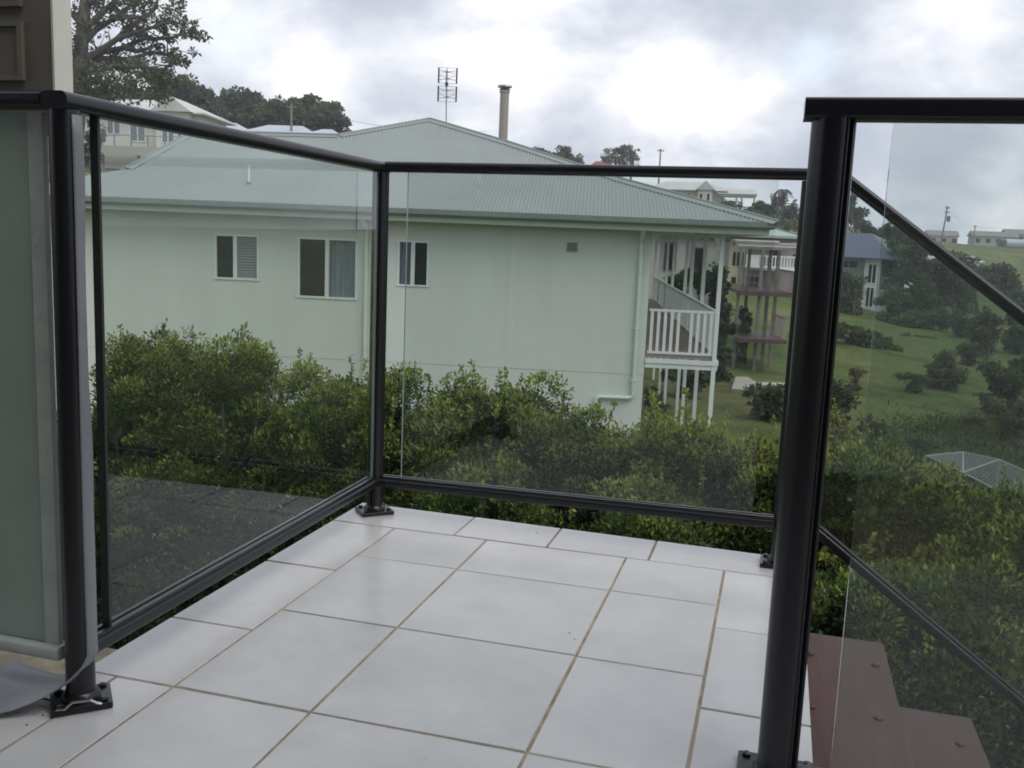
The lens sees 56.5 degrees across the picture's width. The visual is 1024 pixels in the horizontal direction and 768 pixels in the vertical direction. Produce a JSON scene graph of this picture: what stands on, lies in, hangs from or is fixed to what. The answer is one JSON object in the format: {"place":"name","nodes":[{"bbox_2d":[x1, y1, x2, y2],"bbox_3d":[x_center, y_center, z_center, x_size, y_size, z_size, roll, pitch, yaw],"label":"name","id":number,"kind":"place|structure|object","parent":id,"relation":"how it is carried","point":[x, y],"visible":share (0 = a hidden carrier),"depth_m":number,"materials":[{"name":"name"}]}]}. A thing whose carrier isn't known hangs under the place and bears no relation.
{"place":"outdoors","nodes":[
{"label":"outdoors","id":0,"kind":"place"},
{"bbox_2d":[48,148,1023,586],"bbox_3d":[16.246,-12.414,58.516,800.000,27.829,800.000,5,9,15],"label":"ground","id":1,"kind":"structure","parent":0,"point":[882,386],"depth_m":47.95,"materials":[{"name":"green plant"}]},
{"bbox_2d":[0,0,72,133],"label":"wall","id":2,"kind":"structure","parent":1,"relation":"on","point":[35,44],"depth_m":1.67,"materials":[{"name":"beige paint"}]},
{"bbox_2d":[84,119,110,171],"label":"tree","id":3,"kind":"object","parent":1,"relation":"on","point":[87,144],"visible":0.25,"depth_m":79.57,"materials":[{"name":"green plant"}]},
{"bbox_2d":[56,410,145,647],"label":"hedge shrub","id":4,"kind":"object","parent":1,"relation":"on","point":[98,590],"visible":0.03,"depth_m":9.22,"materials":[{"name":"green plant"}]},
{"bbox_2d":[89,86,148,99],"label":"tree","id":5,"kind":"object","parent":1,"relation":"on","point":[142,97],"visible":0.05,"depth_m":123.62,"materials":[{"name":"green plant"}]},
{"bbox_2d":[71,0,212,134],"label":"tree","id":6,"kind":"object","parent":1,"relation":"on","point":[95,62],"visible":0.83,"depth_m":57.04,"materials":[{"name":"green plant"}]},
{"bbox_2d":[84,96,236,169],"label":"hill house","id":7,"kind":"structure","parent":1,"relation":"on","point":[124,145],"depth_m":86.00,"materials":[{"name":"white paint"}]},
{"bbox_2d":[106,120,120,134],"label":"window","id":8,"kind":"structure","parent":7,"relation":"in","point":[115,128],"depth_m":86.02,"materials":[{"name":"glass"}]},
{"bbox_2d":[129,125,145,141],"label":"window","id":9,"kind":"structure","parent":7,"relation":"in","point":[133,130],"depth_m":86.00,"materials":[{"name":"glass"}]},
{"bbox_2d":[161,131,174,142],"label":"window","id":10,"kind":"structure","parent":7,"relation":"in","point":[168,139],"depth_m":85.02,"materials":[{"name":"glass"}]},
{"bbox_2d":[152,73,231,119],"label":"tree","id":11,"kind":"object","parent":1,"relation":"on","point":[194,94],"visible":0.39,"depth_m":110.78,"materials":[{"name":"green plant"}]},
{"bbox_2d":[212,85,248,128],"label":"tree","id":12,"kind":"object","parent":1,"relation":"on","point":[226,97],"visible":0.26,"depth_m":118.91,"materials":[{"name":"green plant"}]},
{"bbox_2d":[222,87,272,128],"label":"tree","id":13,"kind":"object","parent":1,"relation":"on","point":[250,98],"visible":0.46,"depth_m":118.29,"materials":[{"name":"green plant"}]},
{"bbox_2d":[243,125,313,132],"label":"blue roof house","id":14,"kind":"structure","parent":1,"relation":"on","point":[281,128],"depth_m":96.72,"materials":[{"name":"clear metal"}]},
{"bbox_2d":[286,103,296,130],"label":"power pole","id":15,"kind":"object","parent":1,"relation":"on","point":[291,106],"visible":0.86,"depth_m":95.81,"materials":[{"name":"grey wood"}]},
{"bbox_2d":[251,92,352,132],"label":"tree","id":16,"kind":"object","parent":1,"relation":"on","point":[277,112],"visible":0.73,"depth_m":115.43,"materials":[{"name":"green plant"}]},
{"bbox_2d":[313,129,336,132],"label":"blue roof house","id":17,"kind":"structure","parent":1,"relation":"on","point":[325,131],"depth_m":105.52,"materials":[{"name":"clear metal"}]},
{"bbox_2d":[49,85,779,441],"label":"mint house","id":18,"kind":"structure","parent":1,"relation":"on","point":[549,273],"depth_m":20.29,"materials":[{"name":"green paint"}]},
{"bbox_2d":[213,233,259,280],"bbox_3d":[-5.896,-2.721,20.429,1.015,0.971,0.096,3,9,4],"label":"window","id":19,"kind":"structure","parent":18,"relation":"in","point":[233,260],"depth_m":20.43,"materials":[{"name":"white paint"}]},
{"bbox_2d":[296,237,358,299],"bbox_3d":[-3.930,-2.465,20.303,1.339,1.291,0.100,3,9,4],"label":"window","id":20,"kind":"structure","parent":18,"relation":"in","point":[314,280],"depth_m":20.32,"materials":[{"name":"white paint"}]},
{"bbox_2d":[396,240,429,286],"bbox_3d":[-2.086,-2.547,20.136,0.699,0.961,0.100,3,9,4],"label":"window","id":21,"kind":"structure","parent":18,"relation":"in","point":[418,254],"depth_m":20.15,"materials":[{"name":"white paint"}]},
{"bbox_2d":[437,67,457,121],"bbox_3d":[-1.771,-7.723,25.904,0.444,1.706,0.336,8,10,34],"label":"tv antenna","id":22,"kind":"object","parent":18,"relation":"attached to","point":[446,82],"visible":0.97,"depth_m":25.84,"materials":[{"name":"grey"}]},
{"bbox_2d":[549,145,584,163],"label":"tree","id":23,"kind":"object","parent":1,"relation":"on","point":[564,152],"visible":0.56,"depth_m":149.81,"materials":[{"name":"green plant"}]},
{"bbox_2d":[600,144,640,179],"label":"tree","id":24,"kind":"object","parent":1,"relation":"on","point":[627,153],"visible":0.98,"depth_m":159.41,"materials":[{"name":"green plant"}]},
{"bbox_2d":[642,384,669,417],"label":"tree","id":25,"kind":"object","parent":1,"relation":"on","point":[659,397],"visible":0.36,"depth_m":26.85,"materials":[{"name":"green plant"}]},
{"bbox_2d":[661,369,721,398],"bbox_3d":[6.394,0.174,34.083,2.224,1.471,1.398,5,9,15],"label":"tree","id":26,"kind":"object","parent":1,"relation":"on","point":[704,378],"visible":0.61,"depth_m":33.86,"materials":[{"name":"green plant"}]},
{"bbox_2d":[663,261,737,381],"bbox_3d":[7.942,-2.522,40.376,3.341,5.387,2.403,5,9,15],"label":"tree","id":27,"kind":"object","parent":1,"relation":"on","point":[725,325],"visible":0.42,"depth_m":39.80,"materials":[{"name":"green plant"}]},
{"bbox_2d":[654,181,757,210],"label":"hilltop house","id":28,"kind":"structure","parent":1,"relation":"on","point":[705,190],"depth_m":148.57,"materials":[{"name":"white paint"}]},
{"bbox_2d":[648,230,796,370],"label":"grey house","id":29,"kind":"structure","parent":1,"relation":"on","point":[763,244],"depth_m":46.32,"materials":[{"name":"grey"}]},
{"bbox_2d":[663,242,676,270],"bbox_3d":[7.852,-6.337,47.265,0.590,1.390,0.078,3,9,4],"label":"window","id":30,"kind":"structure","parent":29,"relation":"in","point":[671,243],"depth_m":47.26,"materials":[{"name":"grey"}]},
{"bbox_2d":[691,247,702,267],"bbox_3d":[9.190,-6.242,47.166,0.640,1.040,0.078,3,9,4],"label":"window","id":31,"kind":"structure","parent":29,"relation":"in","point":[698,260],"depth_m":47.17,"materials":[{"name":"grey"}]},
{"bbox_2d":[720,199,743,208],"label":"tree","id":32,"kind":"object","parent":1,"relation":"on","point":[730,203],"visible":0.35,"depth_m":144.81,"materials":[{"name":"green plant"}]},
{"bbox_2d":[731,305,752,363],"bbox_3d":[11.386,-2.240,46.973,1.148,3.281,0.910,-3,10,-32],"label":"tree","id":33,"kind":"object","parent":1,"relation":"on","point":[748,322],"visible":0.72,"depth_m":46.84,"materials":[{"name":"green plant"}]},
{"bbox_2d":[731,376,784,390],"bbox_3d":[9.764,0.301,37.635,1.993,0.600,3.802,5,9,15],"label":"concrete pad","id":34,"kind":"object","parent":1,"relation":"on","point":[739,383],"visible":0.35,"depth_m":37.79,"materials":[{"name":"concrete"}]},
{"bbox_2d":[727,227,796,290],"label":"yellow house","id":35,"kind":"structure","parent":1,"relation":"on","point":[786,257],"depth_m":84.28,"materials":[{"name":"beige"}]},
{"bbox_2d":[740,382,784,422],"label":"broad leaved plant","id":36,"kind":"object","parent":1,"relation":"on","point":[769,404],"visible":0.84,"depth_m":29.75,"materials":[{"name":"green plant"}]},
{"bbox_2d":[743,194,788,216],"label":"tree","id":37,"kind":"object","parent":1,"relation":"on","point":[761,206],"visible":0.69,"depth_m":139.12,"materials":[{"name":"green plant"}]},
{"bbox_2d":[749,209,797,230],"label":"tree","id":38,"kind":"object","parent":1,"relation":"on","point":[787,224],"visible":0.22,"depth_m":118.90,"materials":[{"name":"green plant"}]},
{"bbox_2d":[773,189,792,212],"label":"palm tree","id":39,"kind":"object","parent":1,"relation":"on","point":[783,194],"visible":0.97,"depth_m":135.64,"materials":[{"name":"green plant"}]},
{"bbox_2d":[777,199,799,231],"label":"tree","id":40,"kind":"object","parent":1,"relation":"on","point":[790,211],"visible":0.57,"depth_m":129.20,"materials":[{"name":"green plant"}]},
{"bbox_2d":[828,378,862,445],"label":"broad leaved plant","id":41,"kind":"object","parent":1,"relation":"on","point":[843,397],"visible":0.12,"depth_m":25.70,"materials":[{"name":"green plant"}]},
{"bbox_2d":[827,391,874,474],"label":"feathery plant","id":42,"kind":"object","parent":1,"relation":"on","point":[839,416],"visible":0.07,"depth_m":8.16,"materials":[{"name":"green plant"}]},
{"bbox_2d":[840,270,868,315],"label":"tree","id":43,"kind":"object","parent":1,"relation":"on","point":[853,291],"visible":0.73,"depth_m":75.72,"materials":[{"name":"green plant"}]},
{"bbox_2d":[847,367,868,395],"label":"tree","id":44,"kind":"object","parent":1,"relation":"on","point":[856,372],"visible":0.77,"depth_m":39.99,"materials":[{"name":"green plant"}]},
{"bbox_2d":[847,192,870,232],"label":"tree","id":45,"kind":"object","parent":1,"relation":"on","point":[857,215],"visible":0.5,"depth_m":124.30,"materials":[{"name":"green plant"}]},
{"bbox_2d":[791,233,931,311],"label":"navy roof house","id":46,"kind":"structure","parent":1,"relation":"on","point":[862,252],"depth_m":84.63,"materials":[{"name":"blue paint"}]},
{"bbox_2d":[844,260,858,268],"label":"window","id":47,"kind":"structure","parent":46,"relation":"in","point":[852,264],"depth_m":86.31,"materials":[{"name":"glass"}]},
{"bbox_2d":[864,287,874,307],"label":"window","id":48,"kind":"structure","parent":46,"relation":"in","point":[869,296],"depth_m":84.33,"materials":[{"name":"white paint"}]},
{"bbox_2d":[866,263,877,283],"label":"window","id":49,"kind":"structure","parent":46,"relation":"in","point":[872,268],"depth_m":84.00,"materials":[{"name":"glass"}]},
{"bbox_2d":[859,220,877,235],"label":"tree","id":50,"kind":"object","parent":1,"relation":"on","point":[867,227],"visible":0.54,"depth_m":117.75,"materials":[{"name":"green plant"}]},
{"bbox_2d":[837,321,904,351],"bbox_3d":[21.183,-2.714,57.312,4.532,2.170,2.414,2,9,-2],"label":"tree","id":51,"kind":"object","parent":1,"relation":"on","point":[853,335],"visible":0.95,"depth_m":56.74,"materials":[{"name":"green plant"}]},
{"bbox_2d":[810,546,936,710],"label":"shrub","id":52,"kind":"object","parent":1,"relation":"on","point":[865,619],"visible":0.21,"depth_m":5.07,"materials":[{"name":"green plant"}]},
{"bbox_2d":[854,414,894,448],"bbox_3d":[10.290,1.546,27.147,1.078,1.386,0.667,7,10,27],"label":"tree","id":53,"kind":"object","parent":1,"relation":"on","point":[879,427],"visible":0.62,"depth_m":27.03,"materials":[{"name":"green plant"}]},
{"bbox_2d":[877,220,907,246],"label":"tree","id":54,"kind":"object","parent":1,"relation":"on","point":[888,229],"visible":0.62,"depth_m":104.86,"materials":[{"name":"green plant"}]},
{"bbox_2d":[872,272,944,316],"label":"tree","id":55,"kind":"object","parent":1,"relation":"on","point":[897,300],"visible":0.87,"depth_m":77.16,"materials":[{"name":"green plant"}]},
{"bbox_2d":[881,236,938,289],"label":"tree","id":56,"kind":"object","parent":1,"relation":"on","point":[914,265],"visible":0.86,"depth_m":83.07,"materials":[{"name":"green plant"}]},
{"bbox_2d":[875,305,951,330],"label":"tree","id":57,"kind":"object","parent":1,"relation":"on","point":[923,319],"visible":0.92,"depth_m":73.04,"materials":[{"name":"green plant"}]},
{"bbox_2d":[891,371,936,393],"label":"tree","id":58,"kind":"object","parent":1,"relation":"on","point":[916,382],"visible":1,"depth_m":43.83,"materials":[{"name":"green plant"}]},
{"bbox_2d":[898,332,937,338],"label":"tree","id":59,"kind":"object","parent":1,"relation":"on","point":[909,334],"visible":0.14,"depth_m":66.06,"materials":[{"name":"green plant"}]},
{"bbox_2d":[904,434,943,462],"bbox_3d":[10.798,1.963,25.188,1.017,1.299,0.739,1,9,-7],"label":"tree","id":60,"kind":"object","parent":1,"relation":"on","point":[915,441],"visible":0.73,"depth_m":25.01,"materials":[{"name":"green plant"}]},
{"bbox_2d":[841,400,1023,510],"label":"rough bank growth","id":61,"kind":"object","parent":1,"relation":"on","point":[955,439],"visible":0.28,"depth_m":29.59,"materials":[{"name":"green plant"}]},
{"bbox_2d":[925,230,959,242],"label":"farm building","id":62,"kind":"structure","parent":1,"relation":"on","point":[948,236],"depth_m":254.85,"materials":[{"name":"grey"}]},
{"bbox_2d":[913,261,976,328],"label":"tree","id":63,"kind":"object","parent":1,"relation":"on","point":[953,289],"visible":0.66,"depth_m":79.97,"materials":[{"name":"green plant"}]},
{"bbox_2d":[940,206,949,244],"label":"power pole","id":64,"kind":"object","parent":1,"relation":"on","point":[946,212],"visible":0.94,"depth_m":185.24,"materials":[{"name":"grey wood"}]},
{"bbox_2d":[923,349,969,390],"bbox_3d":[20.955,-0.555,46.071,2.175,2.375,2.525,5,9,15],"label":"tree","id":65,"kind":"object","parent":1,"relation":"on","point":[946,374],"visible":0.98,"depth_m":45.54,"materials":[{"name":"green plant"}]},
{"bbox_2d":[946,309,975,338],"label":"tree","id":66,"kind":"object","parent":1,"relation":"on","point":[957,319],"visible":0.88,"depth_m":69.74,"materials":[{"name":"green plant"}]},
{"bbox_2d":[955,341,984,365],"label":"tree","id":67,"kind":"object","parent":1,"relation":"on","point":[968,352],"visible":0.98,"depth_m":53.79,"materials":[{"name":"green plant"}]},
{"bbox_2d":[949,249,993,312],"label":"tree","id":68,"kind":"object","parent":1,"relation":"on","point":[981,270],"visible":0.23,"depth_m":99.51,"materials":[{"name":"green plant"}]},
{"bbox_2d":[924,451,1023,508],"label":"netting enclosure","id":69,"kind":"object","parent":1,"relation":"on","point":[962,461],"visible":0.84,"depth_m":16.93,"materials":[{"name":"grey"}]},
{"bbox_2d":[962,410,991,428],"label":"tree","id":70,"kind":"object","parent":1,"relation":"on","point":[972,418],"visible":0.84,"depth_m":32.81,"materials":[{"name":"green plant"}]},
{"bbox_2d":[967,305,1006,358],"bbox_3d":[28.978,-2.884,58.096,2.343,3.872,2.329,1,9,-6],"label":"tree","id":71,"kind":"object","parent":1,"relation":"on","point":[987,336],"visible":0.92,"depth_m":57.92,"materials":[{"name":"green plant"}]},
{"bbox_2d":[972,391,1005,420],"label":"tree","id":72,"kind":"object","parent":1,"relation":"on","point":[985,398],"visible":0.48,"depth_m":36.09,"materials":[{"name":"green plant"}]},
{"bbox_2d":[967,231,1019,245],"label":"farm building","id":73,"kind":"structure","parent":1,"relation":"on","point":[986,238],"depth_m":261.93,"materials":[{"name":"grey"}]},
{"bbox_2d":[976,355,1023,405],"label":"tree","id":74,"kind":"object","parent":1,"relation":"on","point":[1006,383],"visible":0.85,"depth_m":39.68,"materials":[{"name":"green plant"}]},
{"bbox_2d":[982,261,1022,315],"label":"tree","id":75,"kind":"object","parent":1,"relation":"on","point":[1004,276],"visible":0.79,"depth_m":95.56,"materials":[{"name":"green plant"}]},
{"bbox_2d":[987,396,1023,442],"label":"tree","id":76,"kind":"object","parent":1,"relation":"on","point":[1009,415],"visible":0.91,"depth_m":30.84,"materials":[{"name":"green plant"}]},
{"bbox_2d":[997,239,1023,248],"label":"water tank","id":77,"kind":"object","parent":1,"relation":"on","point":[1013,243],"visible":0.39,"depth_m":239.75,"materials":[{"name":"grey"}]},
{"bbox_2d":[1000,323,1023,355],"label":"tree","id":78,"kind":"object","parent":1,"relation":"on","point":[1014,340],"visible":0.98,"depth_m":61.95,"materials":[{"name":"green plant"}]},
{"bbox_2d":[1001,284,1023,325],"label":"tree","id":79,"kind":"object","parent":1,"relation":"on","point":[1016,296],"visible":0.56,"depth_m":89.81,"materials":[{"name":"green plant"}]},
{"bbox_2d":[1001,229,1023,238],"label":"farm building","id":80,"kind":"structure","parent":1,"relation":"on","point":[1020,233],"depth_m":276.19,"materials":[{"name":"grey"}]},
{"bbox_3d":[-0.169,2.413,2.220,1.304,3.449,1.808,5,9,15],"label":"deck base wall","id":81,"kind":"object","parent":1,"relation":"on","visible":0},
{"bbox_2d":[0,503,812,767],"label":"deck","id":82,"kind":"structure","parent":81,"relation":"on","point":[350,617],"depth_m":1.91,"materials":[{"name":"tile"}]},
{"bbox_2d":[55,699,101,710],"bbox_3d":[-0.750,0.555,1.650,0.074,0.014,0.008,-1,9,-23],"label":"wire clip","id":83,"kind":"object","parent":82,"relation":"on","point":[77,701],"visible":1,"depth_m":1.65,"materials":[{"name":"silver metal"}]},
{"bbox_2d":[39,90,806,717],"bbox_3d":[-0.217,-0.058,2.446,0.992,1.057,1.863,17,17,58],"label":"landing balustrade","id":84,"kind":"object","parent":82,"relation":"on","point":[59,106],"visible":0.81,"depth_m":1.91,"materials":[{"name":"black"}]},
{"bbox_2d":[0,90,64,660],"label":"filmed deck railing","id":85,"kind":"object","parent":84,"relation":"attached to","point":[31,613],"visible":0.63,"depth_m":1.64,"materials":[{"name":"black"}]},
{"bbox_2d":[0,114,97,713],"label":"plastic wrap","id":86,"kind":"object","parent":84,"relation":"attached to","point":[22,684],"visible":0.98,"depth_m":1.64,"materials":[{"name":"plastic"}]},
{"bbox_2d":[737,97,1023,767],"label":"deck railing","id":87,"kind":"object","parent":82,"relation":"on","point":[834,121],"visible":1,"depth_m":1.42,"materials":[{"name":"black"}]},
{"bbox_2d":[807,633,990,767],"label":"timber stairs","id":88,"kind":"structure","parent":81,"relation":"attached to","point":[876,726],"depth_m":2.26,"materials":[{"name":"wood"}]},
{"bbox_2d":[818,176,1023,712],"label":"stair railing","id":89,"kind":"object","parent":88,"relation":"attached to","point":[861,567],"depth_m":2.46,"materials":[{"name":"black"}]},
{"bbox_2d":[71,0,1023,243],"label":"sky","id":90,"kind":"structure","parent":0,"point":[704,83],"materials":[{"name":"white"}]},
{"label":"garden bed","id":91,"kind":"structure","parent":0,"visible":0},
{"bbox_2d":[63,317,235,649],"bbox_3d":[-3.378,1.237,9.231,1.753,3.728,1.706,5,9,15],"label":"hedge shrub","id":92,"kind":"object","parent":91,"relation":"on","point":[140,409],"visible":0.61,"depth_m":8.84,"materials":[{"name":"green plant"}]},
{"bbox_2d":[149,321,309,613],"bbox_3d":[-2.660,1.286,9.257,1.696,3.740,1.669,5,9,15],"label":"hedge shrub","id":93,"kind":"object","parent":91,"relation":"on","point":[239,410],"visible":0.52,"depth_m":8.82,"materials":[{"name":"green plant"}]},
{"bbox_2d":[219,347,368,580],"bbox_3d":[-1.831,1.445,9.043,1.524,3.558,1.594,5,9,15],"label":"hedge shrub","id":94,"kind":"object","parent":91,"relation":"on","point":[312,427],"visible":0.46,"depth_m":8.62,"materials":[{"name":"green plant"}]},
{"bbox_2d":[297,360,433,532],"bbox_3d":[-1.117,1.541,8.755,1.372,3.523,1.557,9,11,36],"label":"hedge shrub","id":95,"kind":"object","parent":91,"relation":"on","point":[393,416],"visible":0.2,"depth_m":8.38,"materials":[{"name":"green plant"}]},
{"bbox_2d":[385,359,505,509],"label":"hedge shrub","id":96,"kind":"object","parent":91,"relation":"on","point":[446,444],"visible":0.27,"depth_m":8.01,"materials":[{"name":"green plant"}]},
{"bbox_2d":[410,449,563,526],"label":"shrub","id":97,"kind":"object","parent":91,"relation":"on","point":[471,506],"visible":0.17,"depth_m":6.59,"materials":[{"name":"green plant"}]},
{"bbox_2d":[468,366,589,526],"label":"hedge shrub","id":98,"kind":"object","parent":91,"relation":"on","point":[522,415],"visible":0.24,"depth_m":7.88,"materials":[{"name":"green plant"}]},
{"bbox_2d":[526,398,645,531],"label":"hedge shrub","id":99,"kind":"object","parent":91,"relation":"on","point":[588,468],"visible":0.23,"depth_m":7.61,"materials":[{"name":"green plant"}]},
{"bbox_2d":[567,461,725,548],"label":"shrub","id":100,"kind":"object","parent":91,"relation":"on","point":[655,528],"visible":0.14,"depth_m":6.14,"materials":[{"name":"green plant"}]},
{"bbox_2d":[569,381,732,549],"bbox_3d":[1.171,1.804,7.622,1.387,3.654,1.664,5,9,15],"label":"hedge shrub","id":101,"kind":"object","parent":91,"relation":"on","point":[681,467],"visible":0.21,"depth_m":7.25,"materials":[{"name":"green plant"}]},
{"bbox_2d":[684,414,779,554],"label":"hedge shrub","id":102,"kind":"object","parent":91,"relation":"on","point":[737,489],"visible":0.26,"depth_m":7.06,"materials":[{"name":"green plant"}]},
{"bbox_2d":[744,431,877,599],"bbox_3d":[2.097,2.001,7.164,1.163,3.522,1.596,5,9,15],"label":"hedge shrub","id":103,"kind":"object","parent":91,"relation":"on","point":[767,509],"visible":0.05,"depth_m":6.72,"materials":[{"name":"green plant"}]},
{"bbox_2d":[814,429,947,607],"bbox_3d":[2.479,2.048,6.821,1.453,3.589,1.368,-3,10,-33],"label":"hedge shrub","id":104,"kind":"object","parent":91,"relation":"on","point":[875,513],"visible":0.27,"depth_m":6.44,"materials":[{"name":"green plant"}]},
{"bbox_2d":[877,454,1009,643],"bbox_3d":[2.852,2.189,6.646,1.159,3.424,1.705,5,9,15],"label":"hedge shrub","id":105,"kind":"object","parent":91,"relation":"on","point":[935,508],"visible":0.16,"depth_m":6.22,"materials":[{"name":"green plant"}]},
{"bbox_2d":[876,496,1023,767],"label":"shrub","id":106,"kind":"object","parent":91,"relation":"on","point":[955,685],"visible":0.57,"depth_m":4.91,"materials":[{"name":"green plant"}]},
{"bbox_2d":[953,462,1023,640],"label":"hedge shrub","id":107,"kind":"object","parent":91,"relation":"on","point":[1009,533],"visible":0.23,"depth_m":6.00,"materials":[{"name":"green plant"}]},
{"bbox_2d":[987,622,1023,767],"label":"shrub","id":108,"kind":"object","parent":91,"relation":"on","point":[1019,726],"visible":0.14,"depth_m":4.98,"materials":[{"name":"green plant"}]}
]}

